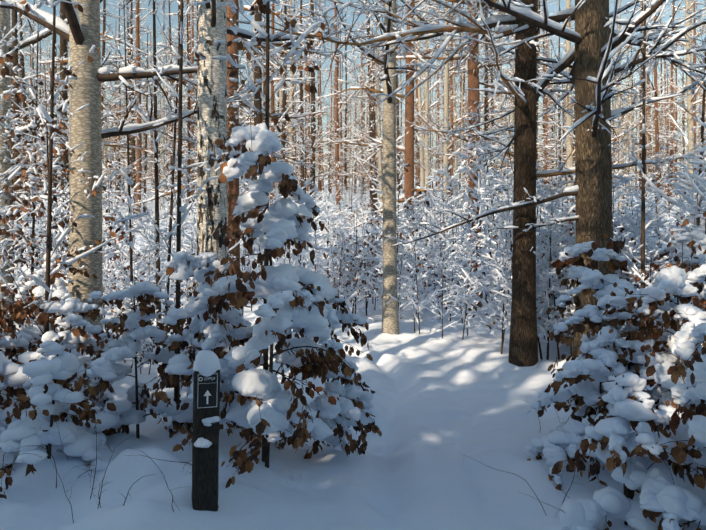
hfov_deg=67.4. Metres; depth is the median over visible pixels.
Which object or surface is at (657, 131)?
larch tree
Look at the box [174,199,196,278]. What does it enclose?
thicket sapling
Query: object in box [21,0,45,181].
larch tree
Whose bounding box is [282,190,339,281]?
thicket sapling
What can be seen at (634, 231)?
thicket sapling
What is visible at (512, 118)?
beech tree
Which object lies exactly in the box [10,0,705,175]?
sky
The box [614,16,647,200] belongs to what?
beech tree
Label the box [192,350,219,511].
trail post
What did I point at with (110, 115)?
larch tree
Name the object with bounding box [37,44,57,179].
larch tree
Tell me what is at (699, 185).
thicket sapling
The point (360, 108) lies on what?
beech tree
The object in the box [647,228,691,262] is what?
thicket sapling
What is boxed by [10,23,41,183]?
larch tree
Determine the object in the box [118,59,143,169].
larch tree
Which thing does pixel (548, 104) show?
beech tree
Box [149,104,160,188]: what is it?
larch tree
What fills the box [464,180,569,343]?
thicket sapling
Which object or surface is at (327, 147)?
larch tree
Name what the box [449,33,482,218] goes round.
beech tree
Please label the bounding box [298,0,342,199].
larch tree
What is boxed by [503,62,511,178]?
larch tree
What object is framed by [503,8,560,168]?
larch tree
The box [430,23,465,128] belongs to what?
beech tree
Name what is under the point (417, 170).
larch tree
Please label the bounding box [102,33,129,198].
larch tree
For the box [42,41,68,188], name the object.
larch tree
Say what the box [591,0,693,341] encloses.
young tree
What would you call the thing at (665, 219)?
thicket sapling
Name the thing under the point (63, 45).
larch tree
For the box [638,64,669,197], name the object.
beech tree
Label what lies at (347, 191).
thicket sapling
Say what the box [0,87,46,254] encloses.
young tree
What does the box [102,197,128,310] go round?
thicket sapling
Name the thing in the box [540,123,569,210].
young tree
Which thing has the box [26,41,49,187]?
larch tree
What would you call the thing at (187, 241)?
thicket sapling
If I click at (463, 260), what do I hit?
thicket sapling
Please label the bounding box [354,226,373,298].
thicket sapling
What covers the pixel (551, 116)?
larch tree
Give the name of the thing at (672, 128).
larch tree
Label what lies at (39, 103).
larch tree
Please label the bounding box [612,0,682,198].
larch tree
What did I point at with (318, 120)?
larch tree
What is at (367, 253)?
thicket sapling
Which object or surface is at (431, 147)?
larch tree
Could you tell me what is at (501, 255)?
thicket sapling
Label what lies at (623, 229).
thicket sapling
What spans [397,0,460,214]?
beech tree
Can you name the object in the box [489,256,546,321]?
thicket sapling
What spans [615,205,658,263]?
thicket sapling
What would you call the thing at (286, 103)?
larch tree
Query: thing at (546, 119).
larch tree
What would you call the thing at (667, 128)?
larch tree
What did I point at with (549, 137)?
larch tree
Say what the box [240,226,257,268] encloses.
thicket sapling
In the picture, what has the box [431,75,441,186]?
larch tree
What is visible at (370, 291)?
thicket sapling
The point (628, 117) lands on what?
beech tree
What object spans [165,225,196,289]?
thicket sapling
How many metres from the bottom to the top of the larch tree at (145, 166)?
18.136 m
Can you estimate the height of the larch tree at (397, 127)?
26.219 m
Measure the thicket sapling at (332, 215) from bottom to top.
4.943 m
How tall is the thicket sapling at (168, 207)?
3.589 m
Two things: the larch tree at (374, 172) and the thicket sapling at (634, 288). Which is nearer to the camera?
the thicket sapling at (634, 288)
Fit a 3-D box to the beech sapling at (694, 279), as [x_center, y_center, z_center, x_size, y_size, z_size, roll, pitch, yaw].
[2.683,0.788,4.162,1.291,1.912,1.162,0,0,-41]
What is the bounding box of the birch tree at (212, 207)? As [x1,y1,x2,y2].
[122,0,353,362]
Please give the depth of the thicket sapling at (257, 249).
13.18 m
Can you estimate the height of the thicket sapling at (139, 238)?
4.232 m
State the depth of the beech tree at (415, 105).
79.13 m
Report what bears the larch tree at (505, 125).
on the snow ground
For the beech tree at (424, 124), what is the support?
on the snow ground
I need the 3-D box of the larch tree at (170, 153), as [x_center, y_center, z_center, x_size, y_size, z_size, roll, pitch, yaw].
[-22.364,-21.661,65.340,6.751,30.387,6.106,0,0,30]
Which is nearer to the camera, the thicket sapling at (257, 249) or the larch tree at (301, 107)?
the thicket sapling at (257, 249)
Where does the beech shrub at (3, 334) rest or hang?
on the snow ground
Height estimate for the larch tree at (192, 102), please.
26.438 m
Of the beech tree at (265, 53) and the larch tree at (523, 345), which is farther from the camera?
the beech tree at (265, 53)
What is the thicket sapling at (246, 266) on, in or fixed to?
on the snow ground
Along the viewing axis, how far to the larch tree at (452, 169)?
52.83 m
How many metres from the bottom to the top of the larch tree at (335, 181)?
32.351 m
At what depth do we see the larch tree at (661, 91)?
85.42 m
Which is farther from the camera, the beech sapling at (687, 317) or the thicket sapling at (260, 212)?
the thicket sapling at (260, 212)
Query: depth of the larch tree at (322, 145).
110.58 m
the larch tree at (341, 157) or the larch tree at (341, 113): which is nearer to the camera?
the larch tree at (341, 157)
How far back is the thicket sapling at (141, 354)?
7.15 m
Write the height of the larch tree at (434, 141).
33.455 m
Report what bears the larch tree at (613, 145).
on the snow ground
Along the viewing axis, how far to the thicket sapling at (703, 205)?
10.14 m
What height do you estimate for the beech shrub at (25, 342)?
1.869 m
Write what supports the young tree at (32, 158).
on the snow ground
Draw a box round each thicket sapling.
[4,277,61,340]
[13,142,68,284]
[14,201,106,280]
[56,224,136,317]
[65,159,160,309]
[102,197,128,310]
[103,298,162,360]
[111,303,168,374]
[113,254,155,324]
[115,194,192,298]
[120,212,164,290]
[126,211,175,292]
[127,234,166,284]
[146,184,154,209]
[148,187,196,301]
[157,250,195,326]
[159,194,175,230]
[164,195,251,299]
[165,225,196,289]
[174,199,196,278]
[175,188,261,303]
[239,173,297,314]
[240,174,262,272]
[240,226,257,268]
[242,236,285,310]
[244,178,329,302]
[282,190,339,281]
[283,217,331,274]
[302,201,363,296]
[303,219,382,315]
[310,199,352,267]
[311,200,348,273]
[312,217,346,280]
[326,203,382,313]
[328,210,375,296]
[329,225,366,297]
[330,211,365,247]
[333,199,356,243]
[339,188,356,215]
[346,220,412,303]
[352,177,447,313]
[354,185,369,208]
[354,223,382,309]
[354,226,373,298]
[356,156,441,318]
[358,191,372,216]
[362,189,378,209]
[365,176,421,300]
[368,209,446,333]
[378,228,458,303]
[407,232,491,339]
[410,187,457,298]
[413,161,491,309]
[414,194,440,284]
[416,232,494,322]
[420,196,461,300]
[428,192,459,265]
[431,135,542,315]
[441,220,467,292]
[444,173,497,294]
[451,180,501,297]
[452,164,513,303]
[454,176,567,359]
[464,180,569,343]
[474,198,512,297]
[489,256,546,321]
[491,176,575,359]
[491,193,548,288]
[498,178,563,269]
[507,202,575,338]
[511,268,571,326]
[537,174,633,334]
[537,192,575,230]
[537,270,637,337]
[539,175,575,234]
[540,168,575,335]
[540,234,633,356]
[541,197,574,257]
[542,212,575,331]
[558,189,633,239]
[612,172,674,281]
[612,186,668,263]
[613,205,671,336]
[613,217,638,287]
[613,233,680,351]
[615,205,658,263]
[617,281,640,336]
[620,251,681,350]
[622,200,656,249]
[623,192,674,258]
[629,239,665,309]
[632,245,664,309]
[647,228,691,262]
[649,179,704,312]
[651,153,705,263]
[654,212,682,259]
[654,213,690,259]
[659,145,705,239]
[660,116,705,328]
[661,196,705,268]
[666,155,705,299]
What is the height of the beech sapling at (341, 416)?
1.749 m
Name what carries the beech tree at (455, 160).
on the snow ground
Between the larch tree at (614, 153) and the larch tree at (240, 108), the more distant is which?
the larch tree at (614, 153)
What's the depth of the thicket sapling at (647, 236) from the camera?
12.90 m
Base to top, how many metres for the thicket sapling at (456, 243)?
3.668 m
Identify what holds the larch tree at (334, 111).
on the snow ground
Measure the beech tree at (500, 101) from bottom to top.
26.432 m
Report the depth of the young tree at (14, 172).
6.33 m
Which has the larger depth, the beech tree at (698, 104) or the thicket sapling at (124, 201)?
the beech tree at (698, 104)
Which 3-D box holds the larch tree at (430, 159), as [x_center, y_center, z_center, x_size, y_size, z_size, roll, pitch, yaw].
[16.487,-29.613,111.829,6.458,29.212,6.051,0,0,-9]
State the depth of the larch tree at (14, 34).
31.82 m
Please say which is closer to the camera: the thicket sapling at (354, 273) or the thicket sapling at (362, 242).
the thicket sapling at (354, 273)
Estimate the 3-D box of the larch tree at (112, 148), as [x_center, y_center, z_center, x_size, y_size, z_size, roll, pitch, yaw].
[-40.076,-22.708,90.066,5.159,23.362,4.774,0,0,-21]
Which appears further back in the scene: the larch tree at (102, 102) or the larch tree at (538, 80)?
the larch tree at (538, 80)
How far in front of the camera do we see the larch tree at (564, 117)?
53.31 m
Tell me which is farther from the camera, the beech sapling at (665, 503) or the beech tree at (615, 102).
the beech tree at (615, 102)
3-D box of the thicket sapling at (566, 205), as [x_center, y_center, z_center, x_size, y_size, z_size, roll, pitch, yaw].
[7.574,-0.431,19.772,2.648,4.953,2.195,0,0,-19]
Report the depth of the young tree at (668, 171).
26.23 m
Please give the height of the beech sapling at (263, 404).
3.093 m
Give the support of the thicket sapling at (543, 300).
on the snow ground
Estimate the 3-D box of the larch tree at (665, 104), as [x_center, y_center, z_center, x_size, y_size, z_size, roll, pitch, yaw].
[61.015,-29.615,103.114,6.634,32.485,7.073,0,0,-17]
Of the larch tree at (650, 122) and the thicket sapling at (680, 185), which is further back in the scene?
the larch tree at (650, 122)
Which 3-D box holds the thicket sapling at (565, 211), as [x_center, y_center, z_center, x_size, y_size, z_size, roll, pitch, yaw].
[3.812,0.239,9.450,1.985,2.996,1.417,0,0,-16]
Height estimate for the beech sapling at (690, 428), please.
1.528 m
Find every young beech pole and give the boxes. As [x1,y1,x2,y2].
[115,0,248,431]
[193,0,326,461]
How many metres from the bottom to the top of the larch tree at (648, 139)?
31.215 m
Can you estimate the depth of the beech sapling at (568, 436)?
4.08 m
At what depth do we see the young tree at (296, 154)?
24.18 m
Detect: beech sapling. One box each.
[142,251,253,451]
[180,94,361,487]
[276,275,381,458]
[524,326,654,490]
[546,221,648,421]
[552,372,705,529]
[601,244,705,464]
[602,264,705,468]
[630,322,705,529]
[653,211,705,379]
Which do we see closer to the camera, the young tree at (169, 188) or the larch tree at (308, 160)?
the young tree at (169, 188)
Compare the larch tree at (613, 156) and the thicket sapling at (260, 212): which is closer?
the thicket sapling at (260, 212)
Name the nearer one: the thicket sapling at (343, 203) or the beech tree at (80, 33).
the beech tree at (80, 33)
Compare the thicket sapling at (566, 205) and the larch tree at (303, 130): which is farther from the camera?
the larch tree at (303, 130)
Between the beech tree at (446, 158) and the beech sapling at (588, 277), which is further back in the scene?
the beech tree at (446, 158)
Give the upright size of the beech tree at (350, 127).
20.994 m
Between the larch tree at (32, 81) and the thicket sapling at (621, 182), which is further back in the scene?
the larch tree at (32, 81)
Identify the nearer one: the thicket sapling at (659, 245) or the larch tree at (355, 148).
the thicket sapling at (659, 245)
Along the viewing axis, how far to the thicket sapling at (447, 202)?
15.81 m
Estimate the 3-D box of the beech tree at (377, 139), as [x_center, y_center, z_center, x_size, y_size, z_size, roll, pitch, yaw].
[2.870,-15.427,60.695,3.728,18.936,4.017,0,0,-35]
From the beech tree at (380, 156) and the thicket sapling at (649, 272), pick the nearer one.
the thicket sapling at (649, 272)
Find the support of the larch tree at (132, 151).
on the snow ground
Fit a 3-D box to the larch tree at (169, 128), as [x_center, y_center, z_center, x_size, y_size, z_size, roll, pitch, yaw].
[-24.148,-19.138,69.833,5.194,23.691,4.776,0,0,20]
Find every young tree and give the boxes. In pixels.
[0,0,68,351]
[0,0,139,341]
[0,19,26,276]
[0,65,123,348]
[0,68,68,329]
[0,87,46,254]
[0,103,48,239]
[0,103,57,308]
[8,31,156,254]
[14,4,122,293]
[20,21,119,290]
[101,0,176,311]
[102,0,197,345]
[108,0,197,347]
[108,167,126,285]
[157,62,245,303]
[160,133,185,288]
[284,130,310,246]
[296,98,326,243]
[309,139,343,271]
[341,152,363,278]
[398,109,427,207]
[424,150,441,241]
[452,174,488,263]
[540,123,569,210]
[562,24,639,278]
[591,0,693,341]
[612,136,624,215]
[622,146,680,264]
[641,0,705,237]
[645,0,705,245]
[658,130,685,230]
[671,133,705,279]
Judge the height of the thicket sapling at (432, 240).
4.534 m
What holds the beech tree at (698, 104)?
on the snow ground
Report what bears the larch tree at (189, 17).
on the snow ground
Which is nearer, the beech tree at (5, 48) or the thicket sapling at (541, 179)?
the beech tree at (5, 48)
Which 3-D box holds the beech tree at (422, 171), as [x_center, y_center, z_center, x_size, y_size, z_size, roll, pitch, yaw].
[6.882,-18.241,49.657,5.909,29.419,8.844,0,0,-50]
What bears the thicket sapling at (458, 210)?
on the snow ground
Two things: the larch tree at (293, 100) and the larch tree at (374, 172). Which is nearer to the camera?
the larch tree at (374, 172)
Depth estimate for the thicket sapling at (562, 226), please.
9.27 m
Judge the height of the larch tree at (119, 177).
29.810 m
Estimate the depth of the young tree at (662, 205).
14.76 m
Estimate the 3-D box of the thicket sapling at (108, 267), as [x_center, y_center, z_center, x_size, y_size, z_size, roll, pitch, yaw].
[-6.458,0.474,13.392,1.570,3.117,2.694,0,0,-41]
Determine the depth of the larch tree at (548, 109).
94.71 m
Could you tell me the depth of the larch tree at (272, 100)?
30.30 m
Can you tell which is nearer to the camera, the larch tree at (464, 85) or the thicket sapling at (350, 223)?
the thicket sapling at (350, 223)
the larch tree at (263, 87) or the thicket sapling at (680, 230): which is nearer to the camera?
the thicket sapling at (680, 230)
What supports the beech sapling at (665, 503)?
on the snow ground
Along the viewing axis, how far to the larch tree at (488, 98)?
92.39 m
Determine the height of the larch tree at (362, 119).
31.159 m
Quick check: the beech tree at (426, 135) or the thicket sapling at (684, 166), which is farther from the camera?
the beech tree at (426, 135)
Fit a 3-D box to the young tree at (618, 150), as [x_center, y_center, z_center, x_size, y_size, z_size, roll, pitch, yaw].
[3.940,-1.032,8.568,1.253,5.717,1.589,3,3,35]
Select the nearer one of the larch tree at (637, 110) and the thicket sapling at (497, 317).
the thicket sapling at (497, 317)
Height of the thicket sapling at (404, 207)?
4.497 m
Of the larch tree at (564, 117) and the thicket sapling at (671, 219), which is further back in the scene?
the larch tree at (564, 117)
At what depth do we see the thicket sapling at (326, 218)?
17.66 m
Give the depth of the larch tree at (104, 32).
55.24 m
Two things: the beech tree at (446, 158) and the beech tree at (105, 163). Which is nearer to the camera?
the beech tree at (446, 158)
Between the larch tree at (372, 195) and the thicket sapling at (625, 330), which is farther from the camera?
the larch tree at (372, 195)
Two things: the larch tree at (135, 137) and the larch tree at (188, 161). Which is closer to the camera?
the larch tree at (188, 161)
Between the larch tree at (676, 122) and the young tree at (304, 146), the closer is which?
the young tree at (304, 146)
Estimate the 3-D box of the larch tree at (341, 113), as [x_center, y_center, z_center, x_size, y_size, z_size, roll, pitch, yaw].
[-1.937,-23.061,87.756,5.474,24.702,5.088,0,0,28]
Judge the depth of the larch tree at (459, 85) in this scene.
89.17 m
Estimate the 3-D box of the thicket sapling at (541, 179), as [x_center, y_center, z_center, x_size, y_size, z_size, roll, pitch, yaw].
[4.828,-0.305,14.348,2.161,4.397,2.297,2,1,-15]
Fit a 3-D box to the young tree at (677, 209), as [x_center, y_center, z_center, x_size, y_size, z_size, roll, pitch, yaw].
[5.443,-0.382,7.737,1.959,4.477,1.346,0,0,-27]
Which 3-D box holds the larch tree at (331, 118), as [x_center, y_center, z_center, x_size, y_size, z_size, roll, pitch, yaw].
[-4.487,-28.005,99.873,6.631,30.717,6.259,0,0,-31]
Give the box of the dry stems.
[2,376,700,522]
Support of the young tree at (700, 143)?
on the snow ground
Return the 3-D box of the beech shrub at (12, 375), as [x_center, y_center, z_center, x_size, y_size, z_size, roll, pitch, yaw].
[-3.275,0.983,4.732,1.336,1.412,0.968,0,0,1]
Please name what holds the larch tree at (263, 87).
on the snow ground
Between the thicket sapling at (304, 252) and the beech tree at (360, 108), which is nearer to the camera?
the thicket sapling at (304, 252)
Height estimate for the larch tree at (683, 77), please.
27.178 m
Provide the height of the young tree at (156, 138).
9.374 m
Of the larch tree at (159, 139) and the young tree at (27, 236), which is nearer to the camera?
the young tree at (27, 236)
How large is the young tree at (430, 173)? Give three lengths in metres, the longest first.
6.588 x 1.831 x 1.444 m
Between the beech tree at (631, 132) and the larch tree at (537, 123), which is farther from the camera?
the beech tree at (631, 132)
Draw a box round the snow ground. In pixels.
[0,175,705,529]
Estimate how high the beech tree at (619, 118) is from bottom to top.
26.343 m
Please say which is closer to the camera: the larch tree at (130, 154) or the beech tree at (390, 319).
the beech tree at (390, 319)
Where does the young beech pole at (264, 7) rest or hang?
on the snow ground
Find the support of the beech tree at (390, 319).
on the snow ground
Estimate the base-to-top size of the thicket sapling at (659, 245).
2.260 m
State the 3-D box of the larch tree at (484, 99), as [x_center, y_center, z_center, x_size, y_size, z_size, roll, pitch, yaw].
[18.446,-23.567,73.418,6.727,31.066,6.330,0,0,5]
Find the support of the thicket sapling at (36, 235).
on the snow ground
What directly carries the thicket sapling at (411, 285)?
on the snow ground
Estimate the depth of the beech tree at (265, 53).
64.81 m
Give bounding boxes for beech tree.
[0,0,140,347]
[0,0,258,387]
[26,46,58,161]
[103,66,117,196]
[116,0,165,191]
[128,89,153,155]
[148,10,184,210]
[239,14,269,124]
[243,0,279,179]
[269,0,319,197]
[269,21,299,145]
[285,87,299,174]
[296,12,327,187]
[321,0,442,334]
[325,108,334,189]
[333,59,365,200]
[339,0,424,223]
[344,57,369,196]
[351,76,363,187]
[353,98,369,201]
[360,65,381,191]
[363,70,382,207]
[382,25,406,153]
[396,0,453,198]
[396,1,502,235]
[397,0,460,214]
[402,41,433,168]
[414,72,443,170]
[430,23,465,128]
[432,2,466,195]
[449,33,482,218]
[479,0,514,194]
[497,34,514,176]
[537,0,574,213]
[539,41,557,157]
[545,0,654,181]
[545,39,574,162]
[611,49,636,193]
[611,102,630,169]
[612,0,662,210]
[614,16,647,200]
[616,70,638,190]
[622,77,639,192]
[629,77,653,156]
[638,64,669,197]
[639,0,705,227]
[650,101,674,179]
[663,1,705,203]
[675,22,705,141]
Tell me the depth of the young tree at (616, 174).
25.98 m
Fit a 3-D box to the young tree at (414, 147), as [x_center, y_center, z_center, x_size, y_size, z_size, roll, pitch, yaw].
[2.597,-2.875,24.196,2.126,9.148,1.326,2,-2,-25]
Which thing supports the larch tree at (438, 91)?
on the snow ground
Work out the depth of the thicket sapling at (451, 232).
19.46 m
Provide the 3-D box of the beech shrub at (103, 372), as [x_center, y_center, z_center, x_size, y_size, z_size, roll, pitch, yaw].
[-1.823,0.931,4.617,1.160,1.578,1.085,0,0,1]
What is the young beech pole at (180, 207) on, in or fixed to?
on the snow ground
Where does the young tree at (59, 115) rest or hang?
on the snow ground
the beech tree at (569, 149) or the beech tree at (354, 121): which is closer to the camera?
the beech tree at (569, 149)
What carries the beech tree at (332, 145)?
on the snow ground
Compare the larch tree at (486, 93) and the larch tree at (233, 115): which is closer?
the larch tree at (233, 115)
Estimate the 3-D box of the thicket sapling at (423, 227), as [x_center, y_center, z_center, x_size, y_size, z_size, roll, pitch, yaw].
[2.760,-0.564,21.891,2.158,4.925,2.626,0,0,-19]
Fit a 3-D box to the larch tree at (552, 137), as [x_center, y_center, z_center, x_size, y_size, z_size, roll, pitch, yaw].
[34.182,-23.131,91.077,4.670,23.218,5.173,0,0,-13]
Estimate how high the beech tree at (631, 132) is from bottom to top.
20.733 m
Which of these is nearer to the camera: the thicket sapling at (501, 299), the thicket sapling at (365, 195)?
the thicket sapling at (501, 299)
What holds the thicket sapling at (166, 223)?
on the snow ground
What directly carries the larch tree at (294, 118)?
on the snow ground
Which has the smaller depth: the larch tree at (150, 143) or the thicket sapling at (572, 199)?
the thicket sapling at (572, 199)
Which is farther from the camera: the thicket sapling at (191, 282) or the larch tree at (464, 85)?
the larch tree at (464, 85)
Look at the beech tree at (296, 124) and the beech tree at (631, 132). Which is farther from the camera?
the beech tree at (631, 132)
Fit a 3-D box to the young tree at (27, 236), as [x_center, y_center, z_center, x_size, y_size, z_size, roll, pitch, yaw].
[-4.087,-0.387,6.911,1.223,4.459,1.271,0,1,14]
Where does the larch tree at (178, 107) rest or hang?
on the snow ground
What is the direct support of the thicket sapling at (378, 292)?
on the snow ground
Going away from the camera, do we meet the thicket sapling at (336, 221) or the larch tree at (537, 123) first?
the thicket sapling at (336, 221)
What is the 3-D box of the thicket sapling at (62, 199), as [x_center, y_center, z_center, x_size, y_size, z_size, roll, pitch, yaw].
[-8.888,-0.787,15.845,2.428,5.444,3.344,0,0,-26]
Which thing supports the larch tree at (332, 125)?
on the snow ground
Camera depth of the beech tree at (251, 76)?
74.19 m
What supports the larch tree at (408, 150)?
on the snow ground
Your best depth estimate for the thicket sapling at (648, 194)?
20.90 m
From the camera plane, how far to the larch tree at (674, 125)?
132.37 m
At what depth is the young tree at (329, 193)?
18.47 m
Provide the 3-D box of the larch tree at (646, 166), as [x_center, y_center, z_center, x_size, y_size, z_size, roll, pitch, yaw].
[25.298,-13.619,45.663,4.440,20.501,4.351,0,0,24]
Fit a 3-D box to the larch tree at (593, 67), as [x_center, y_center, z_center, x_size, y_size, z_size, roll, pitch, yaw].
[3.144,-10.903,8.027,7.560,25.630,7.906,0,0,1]
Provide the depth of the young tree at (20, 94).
5.11 m
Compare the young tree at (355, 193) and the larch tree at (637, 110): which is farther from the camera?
the larch tree at (637, 110)
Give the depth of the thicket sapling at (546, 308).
8.34 m
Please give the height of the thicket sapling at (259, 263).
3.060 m
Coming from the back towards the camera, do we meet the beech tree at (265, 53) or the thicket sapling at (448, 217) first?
the beech tree at (265, 53)
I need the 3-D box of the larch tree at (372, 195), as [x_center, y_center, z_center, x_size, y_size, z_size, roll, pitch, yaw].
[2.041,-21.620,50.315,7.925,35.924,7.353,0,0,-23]
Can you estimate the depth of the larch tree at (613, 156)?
40.07 m
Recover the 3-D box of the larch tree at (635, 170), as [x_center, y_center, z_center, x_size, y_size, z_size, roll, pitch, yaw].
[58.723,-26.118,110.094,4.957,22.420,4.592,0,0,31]
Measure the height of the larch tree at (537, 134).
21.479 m
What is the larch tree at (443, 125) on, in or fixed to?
on the snow ground
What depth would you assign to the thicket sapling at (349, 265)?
14.06 m
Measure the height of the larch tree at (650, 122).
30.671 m
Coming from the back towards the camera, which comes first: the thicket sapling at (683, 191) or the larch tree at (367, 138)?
the larch tree at (367, 138)
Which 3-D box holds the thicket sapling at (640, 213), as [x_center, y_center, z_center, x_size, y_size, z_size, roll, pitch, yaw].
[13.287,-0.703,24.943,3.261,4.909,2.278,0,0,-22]
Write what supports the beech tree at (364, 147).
on the snow ground
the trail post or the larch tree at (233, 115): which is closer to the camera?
the trail post
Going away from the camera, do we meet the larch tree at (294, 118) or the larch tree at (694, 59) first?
the larch tree at (694, 59)
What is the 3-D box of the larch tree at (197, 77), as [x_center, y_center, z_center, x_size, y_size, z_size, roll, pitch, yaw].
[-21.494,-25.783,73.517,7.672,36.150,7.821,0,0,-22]
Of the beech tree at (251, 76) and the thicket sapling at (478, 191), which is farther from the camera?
the beech tree at (251, 76)
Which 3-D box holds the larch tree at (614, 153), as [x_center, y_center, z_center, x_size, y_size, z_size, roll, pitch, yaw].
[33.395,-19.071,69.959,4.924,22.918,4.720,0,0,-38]
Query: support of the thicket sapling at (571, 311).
on the snow ground
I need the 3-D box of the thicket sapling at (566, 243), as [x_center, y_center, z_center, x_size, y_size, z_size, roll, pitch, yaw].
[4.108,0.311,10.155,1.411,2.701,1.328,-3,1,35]
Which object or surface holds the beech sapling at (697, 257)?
on the snow ground
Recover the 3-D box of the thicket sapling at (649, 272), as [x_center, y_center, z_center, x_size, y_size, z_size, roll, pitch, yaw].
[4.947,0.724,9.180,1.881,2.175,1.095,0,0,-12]
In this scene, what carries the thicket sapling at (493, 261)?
on the snow ground
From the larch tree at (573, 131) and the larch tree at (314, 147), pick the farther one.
the larch tree at (573, 131)
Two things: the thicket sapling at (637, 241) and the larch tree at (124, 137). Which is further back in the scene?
the larch tree at (124, 137)
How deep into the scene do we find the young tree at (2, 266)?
8.55 m
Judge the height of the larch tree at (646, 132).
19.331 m
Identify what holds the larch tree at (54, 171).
on the snow ground
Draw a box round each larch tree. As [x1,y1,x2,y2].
[10,2,55,262]
[10,7,46,221]
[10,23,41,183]
[11,2,117,251]
[11,67,68,223]
[17,30,176,203]
[18,36,36,158]
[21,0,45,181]
[21,19,43,181]
[23,33,68,213]
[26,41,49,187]
[28,55,49,191]
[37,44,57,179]
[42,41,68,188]
[57,17,116,184]
[100,0,126,183]
[101,0,353,327]
[102,0,162,214]
[102,0,169,226]
[102,4,126,199]
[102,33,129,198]
[104,7,158,187]
[107,63,127,189]
[111,86,126,189]
[112,49,129,165]
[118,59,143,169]
[126,24,166,211]
[141,0,197,198]
[141,34,161,190]
[142,84,159,186]
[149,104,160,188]
[150,0,187,202]
[150,64,161,189]
[152,55,177,202]
[158,15,186,196]
[158,41,183,198]
[161,2,197,202]
[162,0,197,202]
[164,1,197,192]
[173,2,197,177]
[192,2,325,250]
[233,0,700,366]
[239,12,250,186]
[240,14,278,189]
[243,0,302,205]
[263,0,315,200]
[270,6,306,170]
[270,64,282,189]
[275,0,316,195]
[276,0,333,192]
[280,0,347,197]
[286,12,306,181]
[293,63,322,196]
[294,17,326,190]
[296,92,310,188]
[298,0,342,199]
[303,0,465,299]
[304,42,332,190]
[315,1,365,212]
[315,43,347,193]
[315,60,329,190]
[321,18,351,198]
[322,23,355,200]
[322,99,333,190]
[326,76,339,166]
[327,15,364,190]
[327,71,334,183]
[328,55,354,181]
[329,45,359,208]
[333,3,414,214]
[347,67,367,192]
[349,0,705,358]
[349,11,397,210]
[351,35,382,187]
[352,22,377,193]
[355,0,558,310]
[356,66,368,188]
[356,91,366,182]
[376,0,418,194]
[396,27,438,202]
[398,65,404,188]
[400,4,438,185]
[424,66,441,174]
[429,8,467,209]
[429,69,441,188]
[429,70,441,166]
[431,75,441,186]
[431,92,439,183]
[432,24,464,197]
[432,64,443,187]
[435,5,482,199]
[435,53,443,187]
[438,4,465,181]
[453,0,513,202]
[455,32,488,162]
[457,22,480,160]
[465,12,507,178]
[479,1,512,200]
[479,39,507,166]
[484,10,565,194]
[493,12,513,156]
[495,74,513,175]
[503,0,574,196]
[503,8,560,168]
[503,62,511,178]
[505,1,561,169]
[511,54,554,187]
[538,0,565,192]
[538,0,566,186]
[538,101,550,194]
[539,0,574,203]
[540,32,562,180]
[545,50,574,188]
[547,119,561,186]
[548,84,555,187]
[548,85,574,182]
[549,49,557,165]
[557,101,566,185]
[573,89,631,188]
[611,103,625,191]
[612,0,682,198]
[612,16,638,196]
[612,94,624,196]
[621,1,672,202]
[623,33,639,184]
[624,102,638,190]
[625,0,680,212]
[631,73,663,191]
[635,30,666,186]
[647,9,686,178]
[647,52,678,191]
[647,63,662,172]
[648,2,686,209]
[652,42,687,189]
[654,65,680,201]
[657,60,679,186]
[662,3,705,196]
[667,37,705,151]
[673,41,700,179]
[674,74,681,180]
[676,1,705,203]
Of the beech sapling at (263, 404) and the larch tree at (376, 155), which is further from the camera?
the larch tree at (376, 155)
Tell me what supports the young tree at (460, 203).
on the snow ground
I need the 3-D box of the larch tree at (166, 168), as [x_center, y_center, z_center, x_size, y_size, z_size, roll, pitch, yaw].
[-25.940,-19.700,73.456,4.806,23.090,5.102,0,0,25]
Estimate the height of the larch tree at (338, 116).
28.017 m
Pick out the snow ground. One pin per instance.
(448, 407)
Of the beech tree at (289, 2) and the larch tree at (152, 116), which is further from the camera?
the larch tree at (152, 116)
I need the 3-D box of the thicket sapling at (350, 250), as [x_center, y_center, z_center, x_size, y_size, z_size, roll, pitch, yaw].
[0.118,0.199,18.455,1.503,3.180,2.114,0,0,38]
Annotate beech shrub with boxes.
[0,251,102,404]
[0,298,35,409]
[0,330,21,389]
[0,336,115,498]
[0,383,28,475]
[6,297,129,452]
[67,281,192,447]
[166,273,242,421]
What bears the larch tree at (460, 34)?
on the snow ground
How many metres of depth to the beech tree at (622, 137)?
91.89 m
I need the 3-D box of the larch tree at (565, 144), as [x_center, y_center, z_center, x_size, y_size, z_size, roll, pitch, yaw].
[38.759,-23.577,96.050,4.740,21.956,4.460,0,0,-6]
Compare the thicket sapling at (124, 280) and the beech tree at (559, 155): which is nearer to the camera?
the thicket sapling at (124, 280)
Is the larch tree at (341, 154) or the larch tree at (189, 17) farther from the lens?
the larch tree at (341, 154)
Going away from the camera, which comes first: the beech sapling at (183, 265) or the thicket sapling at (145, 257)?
the beech sapling at (183, 265)
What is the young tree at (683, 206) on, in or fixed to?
on the snow ground
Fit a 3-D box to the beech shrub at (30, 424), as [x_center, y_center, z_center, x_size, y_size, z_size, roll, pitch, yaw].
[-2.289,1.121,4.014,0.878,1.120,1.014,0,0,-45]
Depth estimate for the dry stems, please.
3.50 m
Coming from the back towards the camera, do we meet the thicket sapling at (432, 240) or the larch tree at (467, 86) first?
the larch tree at (467, 86)
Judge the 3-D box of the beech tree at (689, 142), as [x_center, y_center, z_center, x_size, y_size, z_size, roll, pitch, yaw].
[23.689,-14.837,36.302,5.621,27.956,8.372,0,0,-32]
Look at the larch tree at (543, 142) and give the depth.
69.06 m
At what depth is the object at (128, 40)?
59.38 m
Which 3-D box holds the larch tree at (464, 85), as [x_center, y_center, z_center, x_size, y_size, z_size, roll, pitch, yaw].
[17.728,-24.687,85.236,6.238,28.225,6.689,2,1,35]
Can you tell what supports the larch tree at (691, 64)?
on the snow ground
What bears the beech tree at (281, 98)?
on the snow ground
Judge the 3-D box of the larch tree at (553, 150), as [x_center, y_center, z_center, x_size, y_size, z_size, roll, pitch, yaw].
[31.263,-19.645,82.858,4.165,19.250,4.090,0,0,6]
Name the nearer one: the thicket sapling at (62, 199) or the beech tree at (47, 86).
the thicket sapling at (62, 199)

